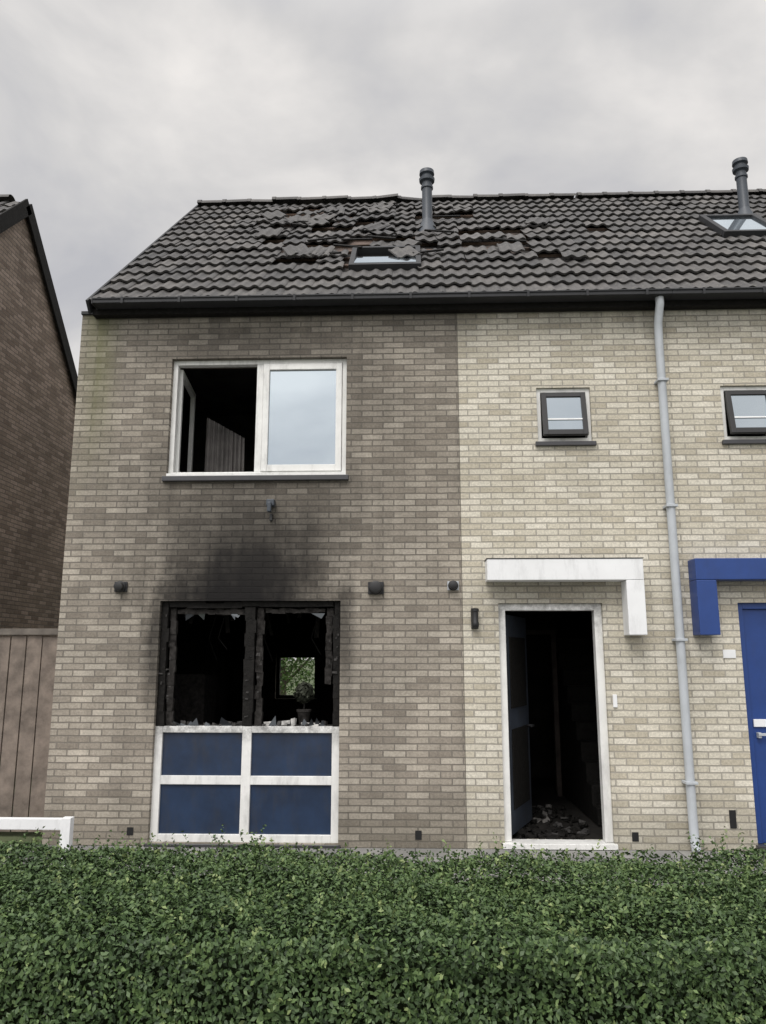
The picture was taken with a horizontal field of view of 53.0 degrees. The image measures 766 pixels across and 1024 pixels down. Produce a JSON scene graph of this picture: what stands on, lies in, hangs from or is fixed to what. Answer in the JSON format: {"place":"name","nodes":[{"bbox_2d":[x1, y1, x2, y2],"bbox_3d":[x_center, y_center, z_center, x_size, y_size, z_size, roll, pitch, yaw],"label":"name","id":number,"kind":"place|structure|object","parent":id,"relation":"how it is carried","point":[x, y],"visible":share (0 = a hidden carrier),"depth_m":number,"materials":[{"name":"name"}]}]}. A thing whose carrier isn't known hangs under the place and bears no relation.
{"place":"outdoors","nodes":[
{"label":"outdoors","id":0,"kind":"place"},
{"bbox_2d":[0,661,314,844],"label":"ground","id":1,"kind":"structure","parent":0,"point":[10,836],"depth_m":7.75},
{"bbox_2d":[0,629,57,831],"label":"wooden fence","id":2,"kind":"object","parent":1,"relation":"on","point":[35,656],"visible":0.6,"depth_m":7.80,"materials":[{"name":"brown wood"}]},
{"bbox_2d":[0,217,75,777],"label":"gable wall","id":3,"kind":"structure","parent":1,"relation":"on","point":[37,405],"depth_m":11.85,"materials":[{"name":"brown brick"}]},
{"bbox_2d":[0,201,18,211],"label":"roof tiles","id":4,"kind":"object","parent":3,"relation":"attached to","point":[5,206],"visible":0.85,"depth_m":11.42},
{"bbox_2d":[0,194,14,202],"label":"ridge tiles","id":5,"kind":"object","parent":4,"relation":"on","point":[7,197],"visible":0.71,"depth_m":11.81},
{"bbox_2d":[0,199,31,233],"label":"verge board","id":6,"kind":"object","parent":4,"relation":"attached to","point":[14,214],"visible":1,"depth_m":11.27,"materials":[{"name":"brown wood"}]},
{"bbox_2d":[27,204,77,396],"bbox_3d":[-5.348,-2.624,13.078,0.033,3.668,3.617,0,-11,2],"label":"verge board","id":7,"kind":"object","parent":4,"relation":"attached to","point":[43,262],"visible":0.64,"depth_m":12.46,"materials":[{"name":"brown wood"}]},
{"bbox_2d":[168,607,334,723],"bbox_3d":[-0.900,2.533,10.901,3.950,2.530,6.485,0,-11,2],"label":"living room","id":8,"kind":"object","parent":1,"relation":"on","point":[195,654],"depth_m":12.62,"materials":[{"name":"paint"}]},
{"bbox_2d":[166,674,216,723],"bbox_3d":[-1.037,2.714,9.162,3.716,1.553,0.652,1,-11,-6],"label":"burnt cabinet","id":9,"kind":"object","parent":8,"relation":"on","point":[194,695],"visible":0.11,"depth_m":8.84,"materials":[{"name":"brown wood"}]},
{"bbox_2d":[218,609,226,649],"bbox_3d":[-1.692,1.087,8.109,0.131,0.726,0.045,-5,-12,26],"label":"hanging wire","id":10,"kind":"object","parent":8,"relation":"hanging from","point":[220,631],"visible":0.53,"depth_m":8.10,"materials":[{"name":"black plastic"}]},
{"bbox_2d":[183,603,334,637],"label":"hanging burnt laths","id":11,"kind":"object","parent":8,"relation":"hanging from","point":[227,628],"visible":0.28,"depth_m":8.63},
{"bbox_2d":[311,607,320,654],"bbox_3d":[-0.714,1.122,8.151,0.132,0.780,0.045,-5,-12,26],"label":"hanging wire","id":12,"kind":"object","parent":8,"relation":"hanging from","point":[312,635],"visible":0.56,"depth_m":8.14,"materials":[{"name":"black plastic"}]},
{"bbox_2d":[42,313,466,848],"bbox_3d":[-1.220,0.534,7.834,4.007,5.360,0.300,0,-11,2],"label":"front wall sooted","id":13,"kind":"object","parent":1,"relation":"on","point":[387,513],"visible":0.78,"depth_m":7.69,"materials":[{"name":"brick"}]},
{"bbox_2d":[114,581,125,591],"bbox_3d":[-2.620,0.738,7.624,0.112,0.112,0.075,0,-11,2],"label":"wall vent","id":14,"kind":"object","parent":13,"relation":"attached to","point":[119,586],"depth_m":7.60,"materials":[{"name":"black plastic"}]},
{"bbox_2d":[179,368,256,471],"bbox_3d":[-1.134,-0.487,9.756,3.600,2.580,3.099,0,-11,2],"label":"bedroom","id":15,"kind":"object","parent":13,"relation":"attached to","point":[225,398],"depth_m":11.13,"materials":[{"name":"paint"}]},
{"bbox_2d":[204,418,244,471],"bbox_3d":[-1.765,-0.329,8.546,0.460,1.520,0.070,0,-11,2],"label":"bedroom curtain","id":16,"kind":"object","parent":15,"relation":"hanging from","point":[224,451],"visible":0.33,"depth_m":8.62,"materials":[{"name":"fabric"}]},
{"bbox_2d":[144,843,339,848],"bbox_3d":[-1.319,3.142,7.197,1.840,0.058,0.088,0,-11,2],"label":"window sill","id":17,"kind":"structure","parent":13,"relation":"attached to","point":[231,846],"depth_m":7.17,"materials":[{"name":"stone"}]},
{"bbox_2d":[149,725,338,842],"bbox_3d":[-1.315,2.607,7.390,1.800,1.060,0.090,0,-11,2],"label":"window frame","id":18,"kind":"object","parent":13,"relation":"attached to","point":[245,780],"visible":0.9,"depth_m":7.35,"materials":[{"name":"white paint"}]},
{"bbox_2d":[158,732,331,834],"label":"window panels","id":19,"kind":"object","parent":18,"relation":"attached to","point":[212,809],"visible":0.96,"depth_m":7.37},
{"bbox_2d":[156,601,340,726],"bbox_3d":[-1.314,1.491,7.605,1.810,1.217,0.106,0,-11,2],"label":"charred window frame","id":20,"kind":"object","parent":18,"relation":"on","point":[248,709],"visible":0.94,"depth_m":7.59,"materials":[{"name":"wood"}]},
{"bbox_2d":[169,613,324,725],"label":"glass shards","id":21,"kind":"object","parent":20,"relation":"attached to","point":[223,722],"visible":1,"depth_m":7.51,"materials":[{"name":"black"}]},
{"bbox_2d":[166,608,333,725],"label":"charred sashes","id":22,"kind":"object","parent":20,"relation":"attached to","point":[261,623],"visible":1,"depth_m":7.63,"materials":[{"name":"wood"}]},
{"bbox_2d":[185,724,331,725],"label":"sill","id":23,"kind":"structure","parent":18,"relation":"attached to","point":[259,725],"depth_m":7.60,"materials":[{"name":"paint"}]},
{"bbox_2d":[171,720,327,725],"bbox_3d":[-1.334,2.083,7.587,1.580,0.056,0.278,0,-11,2],"label":"sill debris","id":24,"kind":"object","parent":23,"relation":"on","point":[238,723],"visible":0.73,"depth_m":7.53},
{"bbox_2d":[293,681,314,724],"bbox_3d":[-0.790,1.907,7.684,0.228,0.430,0.181,0,-11,2],"label":"potted plant","id":25,"kind":"object","parent":23,"relation":"on","point":[305,689],"visible":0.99,"depth_m":7.65,"materials":[{"name":"green plant"}]},
{"bbox_2d":[264,718,319,725],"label":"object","id":26,"kind":"object","parent":18,"relation":"on","point":[286,722],"visible":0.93,"depth_m":7.49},
{"bbox_2d":[158,615,338,717],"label":"ash flakes","id":27,"kind":"object","parent":13,"relation":"attached to","point":[258,654],"visible":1,"depth_m":7.54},
{"bbox_2d":[161,474,348,481],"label":"sill","id":28,"kind":"structure","parent":13,"relation":"attached to","point":[225,478],"depth_m":7.81,"materials":[{"name":"tile"}]},
{"bbox_2d":[166,472,345,475],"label":"sill trim","id":29,"kind":"structure","parent":13,"relation":"attached to","point":[279,473],"depth_m":7.86,"materials":[{"name":"white paint"}]},
{"bbox_2d":[168,359,346,472],"bbox_3d":[-1.300,-0.978,8.072,1.850,1.280,0.080,0,-11,2],"label":"window frame","id":30,"kind":"object","parent":13,"relation":"attached to","point":[179,365],"visible":0.56,"depth_m":8.09,"materials":[{"name":"white paint"}]},
{"bbox_2d":[175,370,195,471],"bbox_3d":[-2.200,-0.888,8.550,0.050,1.160,0.800,1,-11,-4],"label":"open sash","id":31,"kind":"object","parent":30,"relation":"attached to","point":[184,381],"visible":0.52,"depth_m":8.61,"materials":[{"name":"white paint"}]},
{"bbox_2d":[261,363,342,471],"bbox_3d":[-0.844,-0.990,8.035,0.829,1.166,0.065,0,-11,2],"label":"window sash","id":32,"kind":"object","parent":30,"relation":"attached to","point":[337,465],"depth_m":8.00,"materials":[{"name":"white paint"}]},
{"bbox_2d":[267,370,335,464],"bbox_3d":[-0.844,-0.991,8.038,0.705,1.033,0.010,0,-11,2],"label":"window glass","id":33,"kind":"object","parent":32,"relation":"attached to","point":[302,418],"visible":1,"depth_m":8.03,"materials":[{"name":"grey"}]},
{"bbox_2d":[266,499,275,511],"bbox_3d":[-1.132,-0.060,7.709,0.080,0.140,0.159,0,-11,2],"label":"security light","id":34,"kind":"object","parent":13,"relation":"attached to","point":[270,503],"visible":1,"depth_m":7.69,"materials":[{"name":"metal"}]},
{"bbox_2d":[369,581,382,594],"bbox_3d":[-0.072,0.742,7.533,0.138,0.138,0.075,0,-11,2],"label":"wall vent","id":35,"kind":"object","parent":13,"relation":"attached to","point":[375,587],"depth_m":7.50,"materials":[{"name":"black plastic"}]},
{"bbox_2d":[368,582,383,593],"bbox_3d":[-0.070,0.751,7.585,0.154,0.121,0.028,0,-11,2],"label":"vent hood","id":36,"kind":"object","parent":13,"relation":"attached to","point":[382,592],"visible":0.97,"depth_m":7.57,"materials":[{"name":"metal"}]},
{"bbox_2d":[92,300,667,318],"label":"fascia","id":37,"kind":"structure","parent":13,"relation":"attached to","point":[379,309],"depth_m":8.06,"materials":[{"name":"brown wood"}]},
{"bbox_2d":[93,290,671,308],"bbox_3d":[-0.041,-2.207,7.977,5.970,0.050,0.155,0,-11,2],"label":"gutter","id":38,"kind":"object","parent":37,"relation":"attached to","point":[386,299],"visible":1,"depth_m":7.95,"materials":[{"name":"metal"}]},
{"bbox_2d":[92,203,639,305],"bbox_3d":[-0.004,-3.551,10.162,6.030,3.444,3.693,0,-11,2],"label":"roof underlay","id":39,"kind":"object","parent":38,"relation":"on","point":[392,230],"visible":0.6,"depth_m":10.18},
{"bbox_2d":[140,205,604,288],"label":"roof battens","id":40,"kind":"object","parent":39,"relation":"on","point":[413,238],"visible":0.18,"depth_m":10.45,"materials":[{"name":"wood"}]},
{"bbox_2d":[89,198,668,300],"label":"roof tiles","id":41,"kind":"object","parent":40,"relation":"on","point":[408,281],"visible":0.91,"depth_m":9.22,"materials":[{"name":"tile"}]},
{"bbox_2d":[255,203,550,257],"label":"loose tiles","id":42,"kind":"object","parent":41,"relation":"attached to","point":[299,250],"visible":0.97,"depth_m":10.36,"materials":[{"name":"tile"}]},
{"bbox_2d":[283,215,526,253],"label":"charred battens","id":43,"kind":"object","parent":40,"relation":"attached to","point":[385,237],"visible":0.93,"depth_m":9.91,"materials":[{"name":"brown wood"}]},
{"bbox_2d":[348,245,420,271],"bbox_3d":[0.032,-3.044,9.245,0.840,0.664,0.701,0,-11,2],"label":"roof window frame","id":44,"kind":"object","parent":39,"relation":"on","point":[370,251],"visible":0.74,"depth_m":8.90,"materials":[{"name":"metal"}]},
{"bbox_2d":[354,256,415,262],"bbox_3d":[0.027,-2.988,9.091,0.720,0.256,0.320,0,-11,2],"label":"roof window glass","id":45,"kind":"object","parent":44,"relation":"in","point":[379,259],"visible":1,"depth_m":9.06,"materials":[{"name":"grey"}]},
{"bbox_2d":[418,167,435,231],"bbox_3d":[0.614,-4.295,10.677,0.320,1.030,0.320,0,-11,2],"label":"flue pipe","id":46,"kind":"object","parent":39,"relation":"on","point":[426,179],"visible":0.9,"depth_m":10.63,"materials":[{"name":"metal"}]},
{"bbox_2d":[120,288,648,302],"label":"gutter brackets","id":47,"kind":"object","parent":38,"relation":"attached to","point":[410,295],"visible":1,"depth_m":7.88,"materials":[{"name":"metal"}]},
{"bbox_2d":[92,288,672,298],"bbox_3d":[-0.044,-2.244,7.899,5.970,0.015,0.010,0,-11,2],"label":"gutter lip","id":48,"kind":"object","parent":47,"relation":"on","point":[385,293],"visible":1,"depth_m":7.89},
{"bbox_2d":[448,580,457,590],"bbox_3d":[0.688,0.717,7.511,0.100,0.100,0.075,0,-11,2],"label":"wall vent","id":49,"kind":"object","parent":13,"relation":"attached to","point":[452,585],"depth_m":7.48,"materials":[{"name":"black plastic"}]},
{"bbox_2d":[232,613,334,723],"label":"wall","id":50,"kind":"structure","parent":1,"relation":"on","point":[294,636],"depth_m":14.19,"materials":[{"name":"brick"}]},
{"bbox_2d":[276,654,316,698],"bbox_3d":[-1.591,3.055,14.282,0.770,0.800,0.100,0,-11,2],"label":"window frame","id":51,"kind":"object","parent":50,"relation":"on","point":[278,671],"visible":0.89,"depth_m":14.26,"materials":[{"name":"brown wood"}]},
{"bbox_2d":[280,658,314,694],"bbox_3d":[-2.825,3.366,20.416,5.019,5.174,4.735,0,-11,2],"label":"garden tree","id":52,"kind":"object","parent":1,"relation":"on","point":[286,678],"visible":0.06,"depth_m":19.73,"materials":[{"name":"green plant"}]},
{"bbox_2d":[0,824,765,1023],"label":"hedge","id":53,"kind":"object","parent":1,"relation":"on","point":[305,938],"visible":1,"depth_m":2.58,"materials":[{"name":"green plant"}]},
{"bbox_2d":[457,310,703,850],"bbox_3d":[1.871,0.514,7.728,2.167,5.360,0.300,0,-11,2],"label":"front wall cream","id":54,"kind":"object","parent":1,"relation":"on","point":[523,495],"visible":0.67,"depth_m":7.66,"materials":[{"name":"brick"}]},
{"bbox_2d":[457,333,466,833],"bbox_3d":[0.783,0.512,7.720,0.006,5.360,0.194,0,-11,2],"label":"expansion joint","id":55,"kind":"object","parent":54,"relation":"attached to","point":[462,594],"visible":0.29,"depth_m":7.56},
{"bbox_2d":[471,608,478,627],"bbox_3d":[0.892,1.024,7.438,0.076,0.190,0.076,0,-11,2],"label":"wall lamp","id":56,"kind":"object","parent":54,"relation":"attached to","point":[475,622],"visible":1,"depth_m":7.41,"materials":[{"name":"black plastic"}]},
{"bbox_2d":[505,614,531,835],"bbox_3d":[1.369,2.121,7.857,0.045,2.090,0.860,-5,-12,24],"label":"door leaf","id":57,"kind":"object","parent":54,"relation":"attached to","point":[521,816],"visible":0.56,"depth_m":7.75,"materials":[{"name":"wood"}]},
{"bbox_2d":[509,637,529,809],"bbox_3d":[1.396,2.118,7.846,0.011,1.650,0.620,-5,-12,24],"label":"door leaf trim","id":58,"kind":"structure","parent":57,"relation":"attached to","point":[521,781],"depth_m":7.81,"materials":[{"name":"wood"}]},
{"bbox_2d":[498,603,613,841],"bbox_3d":[1.637,1.993,7.396,1.010,2.210,0.100,0,-11,2],"label":"door frame","id":59,"kind":"object","parent":54,"relation":"attached to","point":[604,764],"visible":0.88,"depth_m":7.38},
{"bbox_2d":[503,839,617,849],"bbox_3d":[1.637,3.099,7.157,1.050,0.048,0.200,0,-11,2],"label":"door threshold","id":60,"kind":"object","parent":59,"relation":"attached to","point":[555,844],"depth_m":7.07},
{"bbox_2d":[536,388,591,440],"bbox_3d":[1.857,-0.984,7.936,0.550,0.580,0.090,0,-11,2],"label":"window frame","id":61,"kind":"object","parent":54,"relation":"attached to","point":[585,390],"visible":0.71,"depth_m":7.90,"materials":[{"name":"white paint"}]},
{"bbox_2d":[541,392,588,435],"bbox_3d":[1.854,-1.002,7.848,0.450,0.475,0.118,0,-11,2],"label":"window sash","id":62,"kind":"object","parent":61,"relation":"attached to","point":[547,431],"depth_m":7.81,"materials":[{"name":"black plastic"}]},
{"bbox_2d":[546,397,582,428],"bbox_3d":[1.854,-1.006,7.846,0.350,0.367,0.068,0,-11,2],"label":"window glass","id":63,"kind":"object","parent":62,"relation":"attached to","point":[563,407],"visible":1,"depth_m":7.85,"materials":[{"name":"grey"}]},
{"bbox_2d":[548,418,582,419],"bbox_3d":[1.853,-0.946,7.813,0.350,0.016,0.013,0,-11,2],"label":"window glazing bar","id":64,"kind":"object","parent":63,"relation":"attached to","point":[565,418],"depth_m":7.81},
{"bbox_2d":[485,558,646,635],"bbox_3d":[1.751,0.824,7.419,1.490,0.725,0.199,0,-11,2],"label":"door canopy","id":65,"kind":"object","parent":54,"relation":"attached to","point":[628,574],"visible":1,"depth_m":7.36,"materials":[{"name":"metal"}]},
{"bbox_2d":[485,557,643,560],"bbox_3d":[1.751,0.462,7.485,1.500,0.007,0.204,0,-11,2],"label":"door canopy cap","id":66,"kind":"object","parent":65,"relation":"on","point":[570,558],"visible":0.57,"depth_m":7.39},
{"bbox_2d":[535,441,596,445],"bbox_3d":[1.854,-0.691,7.798,0.610,0.043,0.068,0,-11,2],"label":"window sill","id":67,"kind":"structure","parent":54,"relation":"attached to","point":[565,443],"depth_m":7.77,"materials":[{"name":"stone"}]},
{"bbox_2d":[612,694,617,706],"bbox_3d":[2.209,1.798,7.310,0.040,0.120,0.019,0,-11,2],"label":"doorbell","id":68,"kind":"object","parent":54,"relation":"attached to","point":[615,704],"visible":1,"depth_m":7.30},
{"bbox_2d":[654,378,697,784],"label":"pipe brackets","id":69,"kind":"object","parent":54,"relation":"attached to","point":[676,639],"visible":0.88,"depth_m":7.38,"materials":[{"name":"grey plastic"}]},
{"bbox_2d":[665,309,765,850],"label":"front wall","id":70,"kind":"structure","parent":1,"relation":"on","point":[721,492],"depth_m":7.62,"materials":[{"name":"beige brick"}]},
{"bbox_2d":[665,299,765,309],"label":"fascia","id":71,"kind":"structure","parent":70,"relation":"attached to","point":[716,304],"depth_m":7.93,"materials":[{"name":"brown wood"}]},
{"bbox_2d":[668,288,765,299],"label":"gutter","id":72,"kind":"object","parent":71,"relation":"attached to","point":[718,294],"visible":0.84,"depth_m":7.81,"materials":[{"name":"metal"}]},
{"bbox_2d":[585,200,765,282],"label":"roof underlay","id":73,"kind":"object","parent":72,"relation":"on","point":[602,226],"visible":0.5,"depth_m":9.83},
{"bbox_2d":[583,202,765,284],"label":"roof battens","id":74,"kind":"object","parent":73,"relation":"on","point":[606,229],"visible":0.07,"depth_m":11.28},
{"bbox_2d":[580,194,765,287],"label":"roof tiles","id":75,"kind":"object","parent":74,"relation":"on","point":[737,276],"visible":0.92,"depth_m":9.57,"materials":[{"name":"tile"}]},
{"bbox_2d":[575,188,765,197],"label":"ridge tiles","id":76,"kind":"object","parent":75,"relation":"on","point":[708,192],"visible":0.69,"depth_m":12.12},
{"bbox_2d":[698,214,765,241],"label":"roof window frame","id":77,"kind":"object","parent":73,"relation":"on","point":[716,227],"visible":0.54,"depth_m":10.04,"materials":[{"name":"metal"}]},
{"bbox_2d":[710,217,765,229],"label":"roof window glass","id":78,"kind":"object","parent":77,"relation":"on","point":[736,223],"visible":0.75,"depth_m":10.21,"materials":[{"name":"grey"}]},
{"bbox_2d":[732,157,753,213],"bbox_3d":[5.059,-4.500,10.804,0.320,1.030,0.320,0,-11,2],"label":"flue pipe","id":79,"kind":"object","parent":73,"relation":"on","point":[740,167],"visible":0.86,"depth_m":10.77,"materials":[{"name":"metal"}]},
{"bbox_2d":[703,286,765,293],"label":"gutter brackets","id":80,"kind":"object","parent":72,"relation":"attached to","point":[764,290],"visible":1,"depth_m":7.76,"materials":[{"name":"metal"}]},
{"bbox_2d":[673,287,762,289],"bbox_3d":[5.963,-2.283,7.693,6.049,0.015,0.010,0,-11,2],"label":"gutter lip","id":81,"kind":"object","parent":80,"relation":"on","point":[718,288],"visible":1,"depth_m":7.78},
{"bbox_2d":[688,558,765,634],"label":"door canopy","id":82,"kind":"object","parent":70,"relation":"attached to","point":[705,574],"visible":1,"depth_m":7.31,"materials":[{"name":"blue paint"}]},
{"bbox_2d":[723,650,735,657],"bbox_3d":[3.318,1.360,7.358,0.120,0.080,0.011,0,-11,2],"label":"house number plate","id":83,"kind":"object","parent":70,"relation":"attached to","point":[729,653],"visible":1,"depth_m":7.35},
{"bbox_2d":[729,810,736,828],"bbox_3d":[3.228,2.835,7.085,0.060,0.160,0.005,0,-11,2],"label":"air brick","id":84,"kind":"object","parent":70,"relation":"attached to","point":[732,818],"visible":1,"depth_m":7.08,"materials":[{"name":"black plastic"}]},
{"bbox_2d":[720,386,765,439],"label":"window frame","id":85,"kind":"object","parent":70,"relation":"attached to","point":[722,389],"visible":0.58,"depth_m":7.85,"materials":[{"name":"white paint"}]},
{"bbox_2d":[724,390,765,433],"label":"window sash","id":86,"kind":"object","parent":85,"relation":"attached to","point":[731,419],"depth_m":7.76,"materials":[{"name":"black plastic"}]},
{"bbox_2d":[731,395,765,427],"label":"window glass","id":87,"kind":"object","parent":86,"relation":"attached to","point":[749,405],"visible":1,"depth_m":7.79,"materials":[{"name":"grey"}]},
{"bbox_2d":[734,416,765,417],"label":"window glazing bar","id":88,"kind":"object","parent":87,"relation":"attached to","point":[750,416],"depth_m":7.74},
{"bbox_2d":[722,439,765,444],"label":"window sill","id":89,"kind":"structure","parent":70,"relation":"attached to","point":[743,441],"depth_m":7.70,"materials":[{"name":"tile"}]},
{"bbox_2d":[737,603,765,843],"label":"door frame","id":90,"kind":"object","parent":70,"relation":"attached to","point":[741,606],"visible":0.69,"depth_m":7.30,"materials":[{"name":"wood"}]},
{"bbox_2d":[742,609,765,842],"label":"door","id":91,"kind":"structure","parent":90,"relation":"in","point":[754,621],"depth_m":7.37,"materials":[{"name":"blue paint"}]},
{"bbox_2d":[753,719,765,726],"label":"letterbox","id":92,"kind":"object","parent":91,"relation":"attached to","point":[759,722],"visible":1,"depth_m":7.29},
{"bbox_2d":[756,732,765,737],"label":"door handle","id":93,"kind":"object","parent":91,"relation":"attached to","point":[759,735],"visible":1,"depth_m":7.23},
{"bbox_2d":[756,843,765,850],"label":"door threshold","id":94,"kind":"object","parent":90,"relation":"attached to","point":[762,846],"depth_m":7.01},
{"bbox_3d":[-3.003,-0.482,11.545,0.198,8.734,6.483,0,-11,2],"label":"gable wall","id":95,"kind":"object","parent":1,"relation":"on","visible":0},
{"bbox_2d":[85,204,198,313],"bbox_3d":[-3.036,-3.522,10.237,0.026,3.591,3.836,0,-11,2],"label":"verge board","id":96,"kind":"object","parent":95,"relation":"attached to","point":[90,307],"visible":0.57,"depth_m":9.32,"materials":[{"name":"wood"}]},
{"bbox_2d":[200,201,560,209],"bbox_3d":[0.123,-2.875,13.742,6.030,3.444,3.693,0,-11,2],"label":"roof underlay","id":97,"kind":"object","parent":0,"point":[377,204],"visible":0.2,"depth_m":12.28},
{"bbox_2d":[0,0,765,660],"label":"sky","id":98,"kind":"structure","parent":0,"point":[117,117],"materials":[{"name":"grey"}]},
{"bbox_2d":[1,845,765,886],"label":"front pavement","id":99,"kind":"structure","parent":0,"point":[435,851],"depth_m":6.95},
{"bbox_2d":[0,816,73,866],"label":"white rail","id":100,"kind":"object","parent":99,"relation":"on","point":[64,825],"visible":0.65,"depth_m":6.29,"materials":[{"name":"wood"}]},
{"bbox_2d":[654,296,700,852],"bbox_3d":[2.834,0.449,7.424,0.084,5.366,0.187,0,-11,2],"label":"downpipe","id":101,"kind":"object","parent":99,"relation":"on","point":[677,607],"visible":0.91,"depth_m":7.41,"materials":[{"name":"grey plastic"}]},
{"bbox_2d":[526,630,561,796],"bbox_3d":[1.797,2.566,9.889,0.910,2.070,0.100,0,-11,2],"label":"hall doorframe","id":102,"kind":"object","parent":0,"point":[556,727],"visible":0.45,"depth_m":9.86,"materials":[{"name":"wood"}]},
{"bbox_2d":[505,611,602,838],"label":"hall","id":103,"kind":"structure","parent":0,"point":[570,624],"depth_m":11.33,"materials":[{"name":"paint"}]},
{"bbox_2d":[532,804,551,822],"bbox_3d":[1.627,3.350,8.571,0.649,0.076,0.850,0,-11,2],"label":"debris","id":104,"kind":"object","parent":103,"relation":"on","point":[548,806],"visible":0.71,"depth_m":8.38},
{"bbox_2d":[514,805,589,839],"bbox_3d":[1.691,3.266,8.121,0.907,0.088,1.736,0,-11,2],"label":"hall debris","id":105,"kind":"object","parent":103,"relation":"on","point":[534,829],"visible":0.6,"depth_m":7.71,"materials":[{"name":"brown wood"}]},
{"bbox_2d":[540,397,584,437],"bbox_3d":[1.896,-0.600,9.160,1.700,2.580,2.099,0,-11,2],"label":"bathroom","id":106,"kind":"object","parent":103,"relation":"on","point":[556,436],"depth_m":10.29,"materials":[{"name":"paint"}]},
{"bbox_2d":[556,638,601,825],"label":"wall","id":107,"kind":"structure","parent":0,"point":[580,774],"depth_m":9.37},
{"bbox_2d":[589,198,764,436],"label":"house interior","id":108,"kind":"object","parent":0,"point":[728,429],"depth_m":14.51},
{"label":"rear roof battens","id":109,"kind":"object","parent":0,"visible":0},
{"bbox_2d":[200,198,570,206],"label":"roof tiles","id":110,"kind":"object","parent":109,"relation":"on","point":[395,201],"visible":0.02,"depth_m":12.28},
{"bbox_2d":[197,193,575,206],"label":"ridge tiles","id":111,"kind":"object","parent":110,"relation":"on","point":[396,197],"visible":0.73,"depth_m":12.27,"materials":[{"name":"tile"}]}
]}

